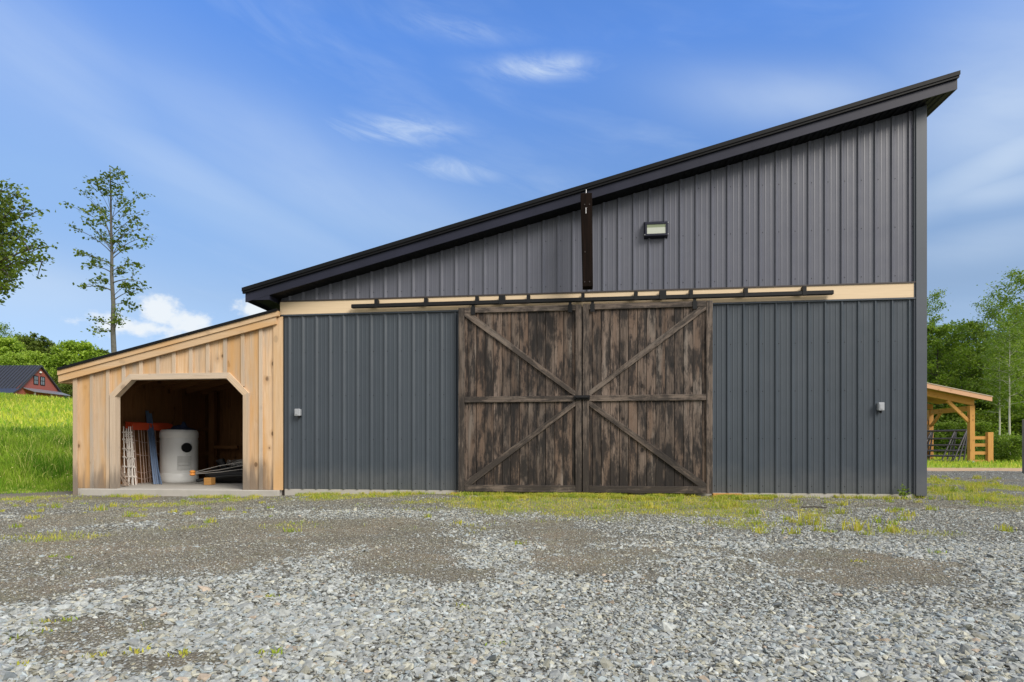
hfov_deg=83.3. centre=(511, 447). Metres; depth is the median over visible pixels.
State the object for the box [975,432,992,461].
board fence
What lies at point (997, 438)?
shrub
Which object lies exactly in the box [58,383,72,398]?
oak tree
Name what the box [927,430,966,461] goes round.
tube gate
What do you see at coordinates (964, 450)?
tube gate
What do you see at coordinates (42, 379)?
window
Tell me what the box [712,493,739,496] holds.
wooden board
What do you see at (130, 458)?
post bundle
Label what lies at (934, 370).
maple tree
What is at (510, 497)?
grass
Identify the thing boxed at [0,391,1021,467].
meadow grass
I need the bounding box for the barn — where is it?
[242,70,960,497]
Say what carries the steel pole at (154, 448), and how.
on the lean to shed
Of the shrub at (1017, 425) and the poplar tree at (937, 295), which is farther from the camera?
the poplar tree at (937, 295)
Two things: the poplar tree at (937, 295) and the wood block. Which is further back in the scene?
the poplar tree at (937, 295)
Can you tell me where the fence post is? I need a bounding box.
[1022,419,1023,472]
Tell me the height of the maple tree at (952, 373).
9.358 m
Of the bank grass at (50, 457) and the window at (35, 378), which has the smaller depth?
the bank grass at (50, 457)
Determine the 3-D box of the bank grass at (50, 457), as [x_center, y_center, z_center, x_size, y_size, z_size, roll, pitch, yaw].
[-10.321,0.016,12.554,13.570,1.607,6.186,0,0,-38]
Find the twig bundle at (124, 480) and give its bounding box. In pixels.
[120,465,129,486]
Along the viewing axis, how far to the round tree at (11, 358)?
95.17 m
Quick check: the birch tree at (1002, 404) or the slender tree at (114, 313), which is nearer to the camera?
the slender tree at (114, 313)
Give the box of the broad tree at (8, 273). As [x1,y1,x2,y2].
[0,178,57,305]
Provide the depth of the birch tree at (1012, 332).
32.97 m
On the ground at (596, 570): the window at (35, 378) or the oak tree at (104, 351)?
the oak tree at (104, 351)
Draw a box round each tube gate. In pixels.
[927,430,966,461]
[927,432,966,460]
[928,432,966,460]
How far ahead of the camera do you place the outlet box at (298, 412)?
9.23 m
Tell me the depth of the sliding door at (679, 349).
8.60 m
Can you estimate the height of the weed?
0.251 m
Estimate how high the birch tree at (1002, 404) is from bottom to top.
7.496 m
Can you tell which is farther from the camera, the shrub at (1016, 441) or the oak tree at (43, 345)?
the oak tree at (43, 345)
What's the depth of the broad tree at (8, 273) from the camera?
24.13 m
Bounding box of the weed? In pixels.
[897,484,910,498]
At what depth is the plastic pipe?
10.88 m
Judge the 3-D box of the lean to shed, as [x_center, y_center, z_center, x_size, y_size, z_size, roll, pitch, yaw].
[-5.488,-0.683,11.369,4.016,3.134,3.890,0,0,7]
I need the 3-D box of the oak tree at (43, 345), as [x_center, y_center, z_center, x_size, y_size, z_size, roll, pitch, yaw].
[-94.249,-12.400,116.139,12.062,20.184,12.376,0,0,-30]
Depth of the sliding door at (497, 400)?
8.82 m
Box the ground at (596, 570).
[0,396,1023,681]
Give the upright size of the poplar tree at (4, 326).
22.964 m
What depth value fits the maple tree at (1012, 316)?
47.41 m
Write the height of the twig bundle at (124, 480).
0.416 m
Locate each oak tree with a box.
[14,331,40,349]
[21,335,67,366]
[51,374,70,396]
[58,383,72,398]
[84,348,108,356]
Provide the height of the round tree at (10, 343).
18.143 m
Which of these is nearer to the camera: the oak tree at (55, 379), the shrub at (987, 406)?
the shrub at (987, 406)
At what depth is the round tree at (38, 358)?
99.63 m
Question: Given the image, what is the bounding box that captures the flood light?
[644,221,667,238]
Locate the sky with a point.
(270, 139)
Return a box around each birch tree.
[971,314,1023,434]
[976,338,1023,434]
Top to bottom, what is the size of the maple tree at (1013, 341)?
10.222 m
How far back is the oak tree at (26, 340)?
116.96 m
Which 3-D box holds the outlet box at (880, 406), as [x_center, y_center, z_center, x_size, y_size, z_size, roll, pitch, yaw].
[5.292,-0.572,8.275,0.079,0.153,0.090,0,0,7]
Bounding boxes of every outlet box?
[294,409,301,417]
[877,402,883,412]
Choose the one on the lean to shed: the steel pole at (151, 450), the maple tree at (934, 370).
the steel pole at (151, 450)
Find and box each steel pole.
[145,411,156,483]
[149,413,159,483]
[156,463,161,484]
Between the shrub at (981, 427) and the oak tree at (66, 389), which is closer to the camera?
the shrub at (981, 427)
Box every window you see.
[33,375,38,384]
[40,376,44,385]
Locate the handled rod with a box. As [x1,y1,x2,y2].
[189,461,242,475]
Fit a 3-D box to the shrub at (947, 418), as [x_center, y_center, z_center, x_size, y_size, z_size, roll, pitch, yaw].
[28.944,-1.257,40.340,5.878,3.914,6.637,0,0,-2]
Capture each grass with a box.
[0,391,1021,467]
[0,423,72,493]
[0,474,1023,665]
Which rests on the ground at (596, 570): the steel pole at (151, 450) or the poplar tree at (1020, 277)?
the poplar tree at (1020, 277)
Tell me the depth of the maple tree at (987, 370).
43.76 m
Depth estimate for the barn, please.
8.60 m
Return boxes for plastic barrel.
[159,430,198,482]
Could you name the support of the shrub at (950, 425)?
on the ground at (596, 570)
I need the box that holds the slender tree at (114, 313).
[59,165,154,352]
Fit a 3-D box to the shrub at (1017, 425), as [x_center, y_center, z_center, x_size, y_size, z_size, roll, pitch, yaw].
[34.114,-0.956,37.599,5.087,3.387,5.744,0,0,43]
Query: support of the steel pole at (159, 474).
on the lean to shed
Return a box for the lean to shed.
[57,308,282,496]
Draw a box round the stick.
[801,506,826,507]
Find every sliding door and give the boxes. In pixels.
[458,304,581,492]
[583,301,712,493]
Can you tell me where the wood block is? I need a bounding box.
[204,477,214,484]
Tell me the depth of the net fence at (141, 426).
11.04 m
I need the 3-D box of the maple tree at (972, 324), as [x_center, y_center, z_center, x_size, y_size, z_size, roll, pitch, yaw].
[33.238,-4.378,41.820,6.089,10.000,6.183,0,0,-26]
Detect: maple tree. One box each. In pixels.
[927,318,1023,430]
[927,323,993,454]
[927,347,944,381]
[928,350,978,403]
[961,337,1023,421]
[969,317,1023,403]
[973,302,1023,380]
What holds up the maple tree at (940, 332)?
on the ground at (596, 570)
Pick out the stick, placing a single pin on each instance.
(812, 506)
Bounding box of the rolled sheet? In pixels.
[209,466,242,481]
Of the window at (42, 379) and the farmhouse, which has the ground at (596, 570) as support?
the farmhouse
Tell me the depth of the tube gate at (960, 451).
28.99 m
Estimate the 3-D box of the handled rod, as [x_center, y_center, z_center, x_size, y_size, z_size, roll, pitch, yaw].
[-5.453,0.384,10.644,0.947,0.263,0.106,0,0,-8]
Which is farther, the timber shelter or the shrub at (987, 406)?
the shrub at (987, 406)
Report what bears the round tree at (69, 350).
on the ground at (596, 570)
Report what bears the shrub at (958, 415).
on the ground at (596, 570)
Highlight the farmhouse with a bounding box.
[0,365,69,399]
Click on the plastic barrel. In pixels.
(178, 455)
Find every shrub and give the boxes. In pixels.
[927,402,987,453]
[934,420,979,454]
[940,408,1004,454]
[942,420,1020,454]
[965,398,1019,448]
[965,440,1006,457]
[976,402,1023,450]
[977,433,1021,460]
[988,409,1023,451]
[993,436,1021,462]
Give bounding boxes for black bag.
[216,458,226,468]
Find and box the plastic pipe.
[196,474,242,481]
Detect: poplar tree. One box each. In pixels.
[0,322,27,340]
[927,289,954,381]
[962,292,1023,429]
[968,267,1023,418]
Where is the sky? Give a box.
[0,0,1023,383]
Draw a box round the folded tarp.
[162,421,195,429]
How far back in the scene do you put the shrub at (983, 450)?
31.38 m
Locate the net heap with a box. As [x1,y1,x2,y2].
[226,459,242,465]
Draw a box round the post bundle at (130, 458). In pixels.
[122,426,136,484]
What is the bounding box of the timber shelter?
[927,383,992,461]
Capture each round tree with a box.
[0,335,27,363]
[0,351,33,365]
[20,350,59,376]
[48,339,102,377]
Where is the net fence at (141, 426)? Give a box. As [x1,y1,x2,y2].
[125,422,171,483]
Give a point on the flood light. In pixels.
(656, 230)
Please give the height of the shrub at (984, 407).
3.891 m

